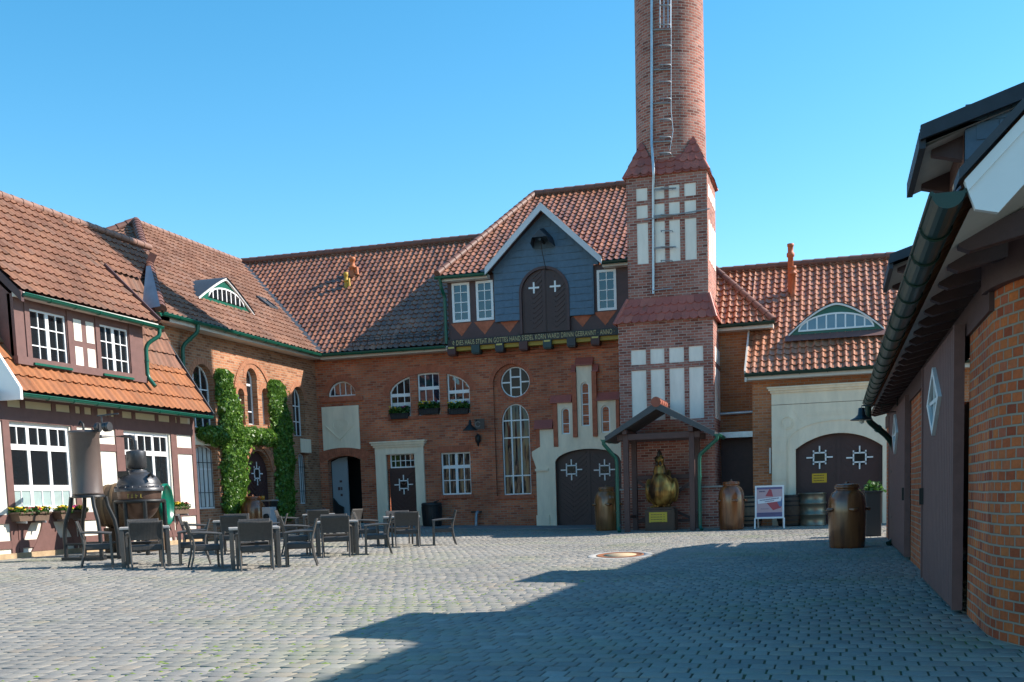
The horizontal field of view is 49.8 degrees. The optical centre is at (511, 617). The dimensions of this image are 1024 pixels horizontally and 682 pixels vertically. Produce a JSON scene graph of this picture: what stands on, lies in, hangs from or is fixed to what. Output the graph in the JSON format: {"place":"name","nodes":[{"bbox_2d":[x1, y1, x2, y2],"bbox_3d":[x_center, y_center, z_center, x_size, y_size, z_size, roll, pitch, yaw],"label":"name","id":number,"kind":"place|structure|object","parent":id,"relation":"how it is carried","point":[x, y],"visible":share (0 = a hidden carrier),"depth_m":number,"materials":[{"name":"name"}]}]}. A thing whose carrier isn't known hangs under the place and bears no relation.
{"place":"outdoors","nodes":[
{"label":"outdoors","id":0,"kind":"place"},
{"bbox_2d":[361,524,620,529],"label":"pavement","id":1,"kind":"structure","parent":0,"point":[511,527],"depth_m":38.79,"materials":[{"name":"grey stone"}]},
{"bbox_2d":[421,500,441,525],"bbox_3d":[-2.915,-3.783,40.194,0.760,0.948,0.757,0,6,16],"label":"waste bin","id":2,"kind":"object","parent":1,"relation":"on","point":[431,510],"visible":0.94,"depth_m":39.90,"materials":[{"name":"black plastic"}]},
{"bbox_2d":[0,0,1023,266],"label":"sky","id":3,"kind":"structure","parent":0,"point":[240,129],"materials":[{"name":"blue"}]},
{"bbox_2d":[0,523,1023,681],"bbox_3d":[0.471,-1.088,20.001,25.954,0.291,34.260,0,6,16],"label":"cobbles","id":4,"kind":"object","parent":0,"point":[68,618],"visible":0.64,"depth_m":11.51,"materials":[{"name":"stone"}]},
{"bbox_2d":[61,420,120,560],"bbox_3d":[-9.040,-2.702,23.533,1.056,2.956,0.710,0,6,16],"label":"condenser tank","id":5,"kind":"object","parent":4,"relation":"on","point":[85,462],"visible":0.92,"depth_m":23.27,"materials":[{"name":"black metal"}]},
{"bbox_2d":[75,521,113,567],"bbox_3d":[-8.012,-1.408,21.195,0.645,0.894,0.666,-4,7,-19],"label":"wicker armchair","id":6,"kind":"object","parent":4,"relation":"on","point":[103,546],"visible":1,"depth_m":20.96,"materials":[{"name":"black wicker"}]},
{"bbox_2d":[0,190,214,559],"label":"timbered house","id":7,"kind":"structure","parent":4,"relation":"on","point":[84,338],"depth_m":27.55,"materials":[{"name":"white paint"}]},
{"bbox_2d":[8,506,51,523],"bbox_3d":[-11.065,-2.356,25.357,0.406,0.399,1.142,0,6,16],"label":"flower box","id":8,"kind":"object","parent":7,"relation":"attached to","point":[23,514],"visible":1,"depth_m":25.17,"materials":[{"name":"wood"}]},
{"bbox_2d":[9,422,71,508],"bbox_3d":[-11.134,-3.534,26.013,0.060,1.981,2.120,0,6,16],"label":"window","id":9,"kind":"structure","parent":7,"relation":"in","point":[40,453],"depth_m":26.04,"materials":[{"name":"white paint"}]},
{"bbox_2d":[29,309,67,362],"bbox_3d":[-10.958,-6.554,26.024,0.060,1.232,1.269,0,6,16],"label":"window","id":10,"kind":"structure","parent":7,"relation":"in","point":[48,335],"depth_m":26.04,"materials":[{"name":"white paint"}]},
{"bbox_2d":[51,505,88,520],"bbox_3d":[-10.679,-2.521,26.663,0.409,0.403,1.049,0,6,16],"label":"flower box","id":11,"kind":"object","parent":7,"relation":"attached to","point":[59,512],"visible":0.82,"depth_m":26.44,"materials":[{"name":"wood"}]},
{"bbox_2d":[99,324,129,372],"bbox_3d":[-10.264,-6.835,28.401,0.060,1.232,1.192,0,6,16],"label":"window","id":12,"kind":"structure","parent":7,"relation":"in","point":[114,346],"depth_m":28.42,"materials":[{"name":"white paint"}]},
{"bbox_2d":[123,431,170,486],"bbox_3d":[-9.962,-4.008,30.023,0.060,1.981,2.165,0,6,16],"label":"window","id":13,"kind":"structure","parent":7,"relation":"in","point":[155,446],"depth_m":30.41,"materials":[{"name":"white paint"}]},
{"bbox_2d":[174,501,190,515],"bbox_3d":[-9.386,-3.059,31.082,0.424,0.404,0.847,0,6,16],"label":"flower box","id":14,"kind":"object","parent":7,"relation":"attached to","point":[181,508],"visible":0.73,"depth_m":31.02,"materials":[{"name":"plastic"}]},
{"bbox_2d":[93,413,167,554],"bbox_3d":[-8.465,-2.893,24.655,1.434,3.054,2.972,-4,7,-19],"label":"pot still","id":15,"kind":"object","parent":4,"relation":"on","point":[138,488],"visible":0.94,"depth_m":25.22,"materials":[{"name":"grey metal"}]},
{"bbox_2d":[95,483,173,552],"bbox_3d":[-9.224,-2.448,26.999,1.662,1.689,1.120,-2,6,0],"label":"cart","id":16,"kind":"object","parent":4,"relation":"on","point":[104,514],"visible":0.4,"depth_m":26.64,"materials":[{"name":"brown wood"}]},
{"bbox_2d":[127,518,160,563],"bbox_3d":[-7.407,-1.535,22.246,0.666,0.894,0.645,-4,7,-19],"label":"wicker armchair","id":17,"kind":"object","parent":4,"relation":"on","point":[145,542],"visible":0.23,"depth_m":22.04,"materials":[{"name":"grey wicker"}]},
{"bbox_2d":[125,520,165,569],"bbox_3d":[-6.866,-1.360,20.684,0.666,0.894,0.645,-5,7,-23],"label":"wicker armchair","id":18,"kind":"object","parent":4,"relation":"on","point":[145,530],"visible":1,"depth_m":20.46,"materials":[{"name":"black wicker"}]},
{"bbox_2d":[119,525,171,567],"bbox_3d":[-7.126,-1.386,21.481,0.920,0.756,0.920,-4,6,-17],"label":"cafe table","id":19,"kind":"object","parent":4,"relation":"on","point":[123,531],"visible":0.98,"depth_m":21.13,"materials":[{"name":"metal"}]},
{"bbox_2d":[177,515,208,552],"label":"wicker armchair","id":20,"kind":"object","parent":4,"relation":"on","point":[195,536],"visible":0.72,"depth_m":25.44,"materials":[{"name":"grey wicker"}]},
{"bbox_2d":[177,518,211,565],"bbox_3d":[-6.229,-1.483,21.705,0.645,0.894,0.666,-4,6,-15],"label":"wicker armchair","id":21,"kind":"object","parent":4,"relation":"on","point":[181,545],"visible":0.86,"depth_m":21.43,"materials":[{"name":"grey wicker"}]},
{"bbox_2d":[183,521,223,569],"bbox_3d":[-5.769,-1.355,20.598,0.645,0.894,0.666,-4,7,-21],"label":"wicker armchair","id":22,"kind":"object","parent":4,"relation":"on","point":[217,547],"visible":1,"depth_m":20.39,"materials":[{"name":"black wicker"}]},
{"bbox_2d":[106,217,322,540],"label":"brick wing","id":23,"kind":"structure","parent":4,"relation":"on","point":[214,310],"depth_m":37.56,"materials":[{"name":"red brick"}]},
{"bbox_2d":[192,365,210,426],"bbox_3d":[-9.744,-6.825,34.171,0.060,1.940,1.235,0,6,16],"label":"window","id":24,"kind":"structure","parent":23,"relation":"in","point":[199,377],"depth_m":34.40,"materials":[{"name":"white paint"}]},
{"bbox_2d":[196,445,214,508],"bbox_3d":[-9.672,-4.371,34.403,0.060,1.978,1.197,0,6,16],"label":"window","id":25,"kind":"structure","parent":23,"relation":"in","point":[209,459],"depth_m":34.55,"materials":[{"name":"glass"}]},
{"bbox_2d":[208,288,243,306],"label":"window","id":26,"kind":"structure","parent":23,"relation":"in","point":[222,294],"depth_m":37.24,"materials":[{"name":"white paint"}]},
{"bbox_2d":[213,368,254,513],"bbox_3d":[-8.822,-5.613,35.548,0.581,4.666,2.276,0,6,16],"label":"climbing ivy","id":27,"kind":"object","parent":23,"relation":"attached to","point":[233,467],"visible":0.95,"depth_m":35.19,"materials":[{"name":"green plant"}]},
{"bbox_2d":[196,423,280,447],"bbox_3d":[-8.710,-5.901,35.920,0.578,0.856,5.036,0,6,16],"label":"climbing ivy","id":28,"kind":"object","parent":23,"relation":"attached to","point":[216,436],"visible":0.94,"depth_m":35.14,"materials":[{"name":"green plant"}]},
{"bbox_2d":[246,371,253,424],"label":"window","id":29,"kind":"structure","parent":23,"relation":"in","point":[248,377],"depth_m":37.22,"materials":[{"name":"white paint"}]},
{"bbox_2d":[247,452,268,506],"bbox_3d":[-8.728,-4.209,37.506,0.090,2.834,1.693,0,6,16],"label":"door","id":30,"kind":"structure","parent":23,"relation":"in","point":[258,486],"depth_m":37.64,"materials":[{"name":"brown wood"}]},
{"bbox_2d":[262,393,264,423],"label":"window","id":31,"kind":"structure","parent":23,"relation":"in","point":[262,393],"depth_m":38.08,"materials":[{"name":"white paint"}]},
{"bbox_2d":[266,379,297,521],"bbox_3d":[-7.953,-5.820,38.763,0.444,4.946,2.109,0,6,16],"label":"climbing ivy","id":32,"kind":"object","parent":23,"relation":"attached to","point":[284,455],"visible":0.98,"depth_m":38.55,"materials":[{"name":"green plant"}]},
{"bbox_2d":[292,388,300,435],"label":"window","id":33,"kind":"structure","parent":23,"relation":"in","point":[295,398],"depth_m":40.47,"materials":[{"name":"white paint"}]},
{"bbox_2d":[298,454,304,503],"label":"window","id":34,"kind":"structure","parent":23,"relation":"in","point":[300,458],"depth_m":40.83,"materials":[{"name":"grey glass"}]},
{"bbox_2d":[213,520,254,553],"bbox_3d":[-6.514,-1.901,25.885,0.920,0.756,0.920,-3,6,-14],"label":"cafe table","id":35,"kind":"object","parent":4,"relation":"on","point":[216,523],"visible":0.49,"depth_m":25.34,"materials":[{"name":"wicker"}]},
{"bbox_2d":[220,513,249,549],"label":"wicker armchair","id":36,"kind":"object","parent":4,"relation":"on","point":[247,514],"visible":0.2,"depth_m":26.86,"materials":[{"name":"grey wicker"}]},
{"bbox_2d":[219,515,253,554],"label":"wicker armchair","id":37,"kind":"object","parent":4,"relation":"on","point":[227,521],"visible":0.57,"depth_m":24.79,"materials":[{"name":"grey wicker"}]},
{"bbox_2d":[241,495,264,518],"bbox_3d":[-8.325,-3.264,35.536,0.775,1.360,0.775,0,6,16],"label":"stoneware jar","id":38,"kind":"object","parent":4,"relation":"on","point":[252,505],"visible":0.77,"depth_m":35.22,"materials":[{"name":"brown ceramic"}]},
{"bbox_2d":[237,518,270,565],"bbox_3d":[-5.028,-1.474,21.563,0.666,0.894,0.645,-3,6,-10],"label":"wicker armchair","id":39,"kind":"object","parent":4,"relation":"on","point":[256,542],"visible":0.23,"depth_m":21.34,"materials":[{"name":"grey wicker"}]},
{"bbox_2d":[228,525,281,568],"bbox_3d":[-4.843,-1.323,20.788,0.920,0.756,0.920,-4,6,-15],"label":"cafe table","id":40,"kind":"object","parent":4,"relation":"on","point":[276,533],"visible":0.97,"depth_m":20.43,"materials":[{"name":"metal"}]},
{"bbox_2d":[235,520,274,571],"bbox_3d":[-4.657,-1.300,20.010,0.666,0.894,0.645,-4,6,-17],"label":"wicker armchair","id":41,"kind":"object","parent":4,"relation":"on","point":[255,530],"visible":1,"depth_m":19.77,"materials":[{"name":"black wicker"}]},
{"bbox_2d":[262,507,276,525],"bbox_3d":[-7.595,-2.972,34.569,0.292,0.948,0.450,0,6,16],"label":"grey cabinet","id":42,"kind":"object","parent":4,"relation":"on","point":[268,512],"visible":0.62,"depth_m":34.39,"materials":[{"name":"grey metal"}]},
{"bbox_2d":[261,500,278,525],"bbox_3d":[-8.307,-3.409,37.496,0.664,1.141,0.500,0,6,16],"label":"bar table","id":43,"kind":"object","parent":4,"relation":"on","point":[273,503],"visible":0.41,"depth_m":37.32,"materials":[{"name":"grey metal"}]},
{"bbox_2d":[272,513,287,538],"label":"wicker armchair","id":44,"kind":"object","parent":4,"relation":"on","point":[281,533],"visible":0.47,"depth_m":25.85,"materials":[{"name":"grey wicker"}]},
{"bbox_2d":[274,510,299,537],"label":"wicker armchair","id":45,"kind":"object","parent":4,"relation":"on","point":[295,518],"visible":0.52,"depth_m":31.54,"materials":[{"name":"grey wicker"}]},
{"bbox_2d":[278,516,310,556],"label":"wicker armchair","id":46,"kind":"object","parent":4,"relation":"on","point":[305,537],"visible":0.81,"depth_m":24.16,"materials":[{"name":"grey wicker"}]},
{"bbox_2d":[284,518,318,566],"bbox_3d":[-3.995,-1.425,21.024,0.645,0.894,0.666,-3,6,-8],"label":"wicker armchair","id":47,"kind":"object","parent":4,"relation":"on","point":[298,545],"visible":1,"depth_m":20.75,"materials":[{"name":"grey wicker"}]},
{"bbox_2d":[2,554,615,681],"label":"moss","id":48,"kind":"object","parent":4,"relation":"on","point":[161,662],"visible":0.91,"depth_m":12.67,"materials":[{"name":"green plant"}]},
{"bbox_2d":[305,508,326,534],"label":"wicker armchair","id":49,"kind":"object","parent":4,"relation":"on","point":[306,519],"visible":0.13,"depth_m":32.91,"materials":[{"name":"grey wicker"}]},
{"bbox_2d":[305,509,329,533],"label":"wicker armchair","id":50,"kind":"object","parent":4,"relation":"on","point":[312,515],"visible":0.4,"depth_m":30.87,"materials":[{"name":"grey wicker"}]},
{"bbox_2d":[302,513,334,534],"bbox_3d":[-5.587,-2.618,32.006,0.920,0.756,0.920,-3,6,-10],"label":"cafe table","id":51,"kind":"object","parent":4,"relation":"on","point":[304,516],"visible":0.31,"depth_m":31.47,"materials":[{"name":"wicker"}]},
{"bbox_2d":[320,513,350,551],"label":"wicker armchair","id":52,"kind":"object","parent":4,"relation":"on","point":[339,534],"visible":0.24,"depth_m":25.51,"materials":[{"name":"grey wicker"}]},
{"bbox_2d":[320,515,353,557],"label":"wicker armchair","id":53,"kind":"object","parent":4,"relation":"on","point":[331,524],"visible":1,"depth_m":23.51,"materials":[{"name":"grey wicker"}]},
{"bbox_2d":[315,520,358,555],"bbox_3d":[-3.906,-1.772,24.599,0.920,0.756,0.920,-3,6,-12],"label":"cafe table","id":54,"kind":"object","parent":4,"relation":"on","point":[354,523],"visible":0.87,"depth_m":24.22,"materials":[{"name":"metal"}]},
{"bbox_2d":[345,509,363,538],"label":"wicker armchair","id":55,"kind":"object","parent":4,"relation":"on","point":[358,512],"visible":0.38,"depth_m":31.59,"materials":[{"name":"grey wicker"}]},
{"bbox_2d":[352,512,379,545],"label":"wicker armchair","id":56,"kind":"object","parent":4,"relation":"on","point":[372,530],"visible":0.77,"depth_m":28.04,"materials":[{"name":"grey wicker"}]},
{"bbox_2d":[364,514,392,554],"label":"wicker armchair","id":57,"kind":"object","parent":4,"relation":"on","point":[375,536],"visible":1,"depth_m":24.49,"materials":[{"name":"grey wicker"}]},
{"bbox_2d":[386,510,413,543],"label":"wicker armchair","id":58,"kind":"object","parent":4,"relation":"on","point":[392,513],"visible":0.23,"depth_m":29.35,"materials":[{"name":"grey wicker"}]},
{"bbox_2d":[383,516,420,546],"bbox_3d":[-2.842,-2.226,28.448,0.920,0.756,0.920,-3,6,-8],"label":"cafe table","id":59,"kind":"object","parent":4,"relation":"on","point":[385,519],"visible":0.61,"depth_m":27.98,"materials":[{"name":"metal"}]},
{"bbox_2d":[391,511,419,547],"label":"wicker armchair","id":60,"kind":"object","parent":4,"relation":"on","point":[410,518],"visible":1,"depth_m":27.40,"materials":[{"name":"grey wicker"}]},
{"bbox_2d":[241,180,627,526],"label":"brick hall","id":61,"kind":"structure","parent":4,"relation":"on","point":[505,327],"depth_m":40.02,"materials":[{"name":"red brick"}]},
{"bbox_2d":[332,457,349,519],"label":"door","id":62,"kind":"structure","parent":61,"relation":"in","point":[340,477],"depth_m":41.99,"materials":[{"name":"grey"}]},
{"bbox_2d":[329,381,354,396],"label":"window","id":63,"kind":"structure","parent":61,"relation":"in","point":[342,388],"depth_m":41.36,"materials":[{"name":"white paint"}]},
{"bbox_2d":[388,405,409,418],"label":"flower box","id":64,"kind":"object","parent":61,"relation":"attached to","point":[396,412],"visible":1,"depth_m":40.54,"materials":[{"name":"black"}]},
{"bbox_2d":[390,377,410,415],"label":"window","id":65,"kind":"structure","parent":61,"relation":"in","point":[400,393],"depth_m":40.70,"materials":[{"name":"white paint"}]},
{"bbox_2d":[390,454,414,467],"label":"transom window","id":66,"kind":"structure","parent":61,"relation":"in","point":[396,460],"depth_m":40.99,"materials":[{"name":"white paint"}]},
{"bbox_2d":[389,467,416,524],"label":"door","id":67,"kind":"structure","parent":61,"relation":"in","point":[402,480],"depth_m":41.10,"materials":[{"name":"brown wood"}]},
{"bbox_2d":[417,400,439,414],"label":"flower box","id":68,"kind":"object","parent":61,"relation":"attached to","point":[425,408],"visible":1,"depth_m":40.21,"materials":[{"name":"black"}]},
{"bbox_2d":[418,373,439,415],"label":"window","id":69,"kind":"structure","parent":61,"relation":"in","point":[428,383],"depth_m":40.39,"materials":[{"name":"white paint"}]},
{"bbox_2d":[441,452,471,494],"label":"window","id":70,"kind":"structure","parent":61,"relation":"in","point":[456,467],"depth_m":40.46,"materials":[{"name":"white paint"}]},
{"bbox_2d":[447,400,469,414],"bbox_3d":[-1.931,-7.589,39.980,0.839,0.491,0.379,0,6,16],"label":"flower box","id":71,"kind":"object","parent":61,"relation":"attached to","point":[459,407],"visible":1,"depth_m":39.89,"materials":[{"name":"black"}]},
{"bbox_2d":[447,374,469,412],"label":"window","id":72,"kind":"structure","parent":61,"relation":"in","point":[458,389],"depth_m":40.09,"materials":[{"name":"white paint"}]},
{"bbox_2d":[451,282,470,322],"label":"window","id":73,"kind":"structure","parent":61,"relation":"in","point":[460,291],"depth_m":39.15,"materials":[{"name":"white paint"}]},
{"bbox_2d":[463,419,484,430],"bbox_3d":[-1.389,-6.867,39.462,0.777,0.380,0.703,-3,6,-11],"label":"bracket sign lamp","id":74,"kind":"object","parent":61,"relation":"attached to","point":[479,423],"visible":1,"depth_m":39.23,"materials":[{"name":"black metal"}]},
{"bbox_2d":[471,510,481,525],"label":"drain spout","id":75,"kind":"object","parent":61,"relation":"attached to","point":[477,512],"visible":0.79,"depth_m":40.08,"materials":[{"name":"metal"}]},
{"bbox_2d":[475,434,480,445],"bbox_3d":[-1.222,-6.387,39.841,0.220,0.460,0.245,0,6,16],"label":"wall lantern","id":76,"kind":"object","parent":61,"relation":"attached to","point":[477,438],"depth_m":39.75,"materials":[{"name":"black metal"}]},
{"bbox_2d":[475,280,493,320],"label":"window","id":77,"kind":"structure","parent":61,"relation":"in","point":[484,289],"depth_m":38.89,"materials":[{"name":"white paint"}]},
{"bbox_2d":[501,367,529,396],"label":"round window","id":78,"kind":"structure","parent":61,"relation":"in","point":[515,381],"depth_m":39.57,"materials":[{"name":"white paint"}]},
{"bbox_2d":[502,404,530,494],"bbox_3d":[0.185,-6.053,39.839,1.030,3.236,0.060,0,6,16],"label":"window","id":79,"kind":"structure","parent":61,"relation":"in","point":[515,421],"depth_m":39.85,"materials":[{"name":"white paint"}]},
{"bbox_2d":[522,269,566,333],"bbox_3d":[1.133,-10.962,38.274,1.603,2.144,0.090,0,6,16],"label":"loading door","id":80,"kind":"structure","parent":61,"relation":"in","point":[544,302],"depth_m":38.25,"materials":[{"name":"brown wood"}]},
{"bbox_2d":[562,408,569,433],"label":"window","id":81,"kind":"structure","parent":61,"relation":"in","point":[564,408],"depth_m":38.98,"materials":[{"name":"white paint"}]},
{"bbox_2d":[581,382,589,425],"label":"window","id":82,"kind":"structure","parent":61,"relation":"in","point":[582,393],"depth_m":38.71,"materials":[{"name":"white paint"}]},
{"bbox_2d":[601,405,609,432],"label":"window","id":83,"kind":"structure","parent":61,"relation":"in","point":[605,405],"depth_m":38.58,"materials":[{"name":"white paint"}]},
{"bbox_2d":[597,269,616,310],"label":"window","id":84,"kind":"structure","parent":61,"relation":"in","point":[606,279],"depth_m":37.68,"materials":[{"name":"white paint"}]},
{"bbox_2d":[432,510,456,545],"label":"wicker armchair","id":85,"kind":"object","parent":4,"relation":"on","point":[444,529],"visible":1,"depth_m":28.35,"materials":[{"name":"grey wicker"}]},
{"bbox_2d":[592,485,621,530],"bbox_3d":[3.025,-3.484,35.179,0.900,1.449,0.802,-8,9,-44],"label":"stoneware jar","id":86,"kind":"object","parent":4,"relation":"on","point":[604,504],"visible":0.94,"depth_m":34.88,"materials":[{"name":"ceramic"}]},
{"bbox_2d":[588,551,652,558],"bbox_3d":[2.080,-1.147,21.257,1.250,0.176,1.248,0,6,16],"label":"manhole cover","id":87,"kind":"object","parent":4,"relation":"on","point":[621,554],"visible":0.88,"depth_m":21.20,"materials":[{"name":"concrete"}]},
{"bbox_2d":[645,507,677,530],"bbox_3d":[4.592,-3.018,33.906,0.914,0.714,0.764,0,6,16],"label":"pedestal","id":88,"kind":"object","parent":4,"relation":"on","point":[661,518],"visible":1,"depth_m":33.57,"materials":[{"name":"grey stone"}]},
{"bbox_2d":[645,450,678,507],"bbox_3d":[4.611,-4.239,33.904,1.011,1.765,1.331,0,6,16],"label":"copper still","id":89,"kind":"object","parent":88,"relation":"on","point":[661,487],"visible":1,"depth_m":33.43,"materials":[{"name":"metal"}]},
{"bbox_2d":[600,397,725,531],"bbox_3d":[4.639,-4.615,33.585,3.536,3.980,2.050,0,6,16],"label":"wooden shelter","id":90,"kind":"object","parent":4,"relation":"on","point":[626,433],"visible":0.95,"depth_m":33.14,"materials":[{"name":"wood"}]},
{"bbox_2d":[613,0,722,529],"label":"chimney tower","id":91,"kind":"structure","parent":4,"relation":"on","point":[667,320],"depth_m":34.19,"materials":[{"name":"brick"}]},
{"bbox_2d":[716,479,747,529],"bbox_3d":[6.490,-3.329,32.623,0.873,1.488,0.777,-8,9,-44],"label":"stoneware jar","id":92,"kind":"object","parent":4,"relation":"on","point":[730,500],"visible":0.99,"depth_m":32.34,"materials":[{"name":"brown ceramic"}]},
{"bbox_2d":[715,266,776,495],"bbox_3d":[7.703,-7.892,37.855,2.976,9.619,5.728,0,6,16],"label":"annex","id":93,"kind":"object","parent":4,"relation":"on","point":[741,311],"visible":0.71,"depth_m":35.72,"materials":[{"name":"brick"}]},
{"bbox_2d":[721,438,752,495],"bbox_3d":[7.367,-4.380,36.008,1.050,2.859,0.018,0,6,16],"label":"alley door","id":94,"kind":"structure","parent":93,"relation":"in","point":[736,454],"depth_m":35.93,"materials":[{"name":"brown wood"}]},
{"bbox_2d":[744,496,761,526],"bbox_3d":[7.461,-3.313,34.492,0.724,0.950,0.723,0,6,16],"label":"wooden cask","id":95,"kind":"object","parent":4,"relation":"on","point":[749,510],"visible":0.38,"depth_m":34.18,"materials":[{"name":"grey wood"}]},
{"bbox_2d":[754,485,784,528],"bbox_3d":[7.660,-3.273,32.772,0.881,1.268,0.791,0,6,16],"label":"advertising board","id":96,"kind":"object","parent":4,"relation":"on","point":[769,501],"visible":1,"depth_m":32.50,"materials":[{"name":"white paint"}]},
{"bbox_2d":[777,494,799,525],"bbox_3d":[8.522,-3.271,33.800,0.841,0.950,0.841,0,6,16],"label":"wooden cask","id":97,"kind":"object","parent":4,"relation":"on","point":[792,510],"visible":0.62,"depth_m":33.43,"materials":[{"name":"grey wood"}]},
{"bbox_2d":[798,492,826,525],"bbox_3d":[9.126,-3.284,33.538,0.845,0.986,0.845,0,6,16],"label":"steel drum","id":98,"kind":"object","parent":4,"relation":"on","point":[813,509],"visible":0.99,"depth_m":33.20,"materials":[{"name":"metal"}]},
{"bbox_2d":[719,243,969,525],"bbox_3d":[11.366,-7.840,37.616,10.328,9.325,10.252,0,6,16],"label":"gatehouse","id":99,"kind":"object","parent":4,"relation":"on","point":[810,358],"visible":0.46,"depth_m":34.00,"materials":[{"name":"brick"}]},
{"bbox_2d":[798,312,873,331],"bbox_3d":[10.023,-9.171,34.166,2.265,0.516,0.040,0,6,16],"label":"window","id":100,"kind":"structure","parent":99,"relation":"in","point":[835,320],"depth_m":34.16,"materials":[{"name":"white paint"}]},
{"bbox_2d":[825,481,870,548],"bbox_3d":[6.573,-2.011,21.635,0.825,1.301,0.734,-8,9,-44],"label":"stoneware jar","id":101,"kind":"object","parent":4,"relation":"on","point":[847,508],"visible":0.99,"depth_m":21.37,"materials":[{"name":"brown ceramic"}]},
{"bbox_2d":[859,480,885,535],"bbox_3d":[8.624,-2.617,26.403,0.648,1.342,0.908,0,6,16],"label":"dark planter","id":102,"kind":"object","parent":4,"relation":"on","point":[872,491],"visible":0.98,"depth_m":26.06,"materials":[{"name":"grey"}]},
{"bbox_2d":[862,82,1023,646],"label":"barn","id":103,"kind":"structure","parent":4,"relation":"on","point":[954,276],"depth_m":9.38,"materials":[{"name":"brick"}]},
{"bbox_2d":[850,396,898,423],"bbox_3d":[6.650,-3.800,20.255,0.848,0.480,0.396,0,6,16],"label":"barn lamp","id":104,"kind":"object","parent":103,"relation":"attached to","point":[861,417],"visible":0.9,"depth_m":20.24,"materials":[{"name":"black metal"}]},
{"bbox_2d":[888,395,910,556],"bbox_3d":[6.995,-2.528,20.059,0.120,2.540,5.509,0,6,16],"label":"sliding door","id":105,"kind":"structure","parent":103,"relation":"in","point":[899,422],"depth_m":18.79,"materials":[{"name":"brown wood"}]},
{"bbox_2d":[919,324,964,609],"bbox_3d":[4.518,-1.542,11.721,0.120,2.540,3.834,0,6,16],"label":"sliding door","id":106,"kind":"structure","parent":103,"relation":"in","point":[943,377],"depth_m":10.86,"materials":[{"name":"brown wood"}]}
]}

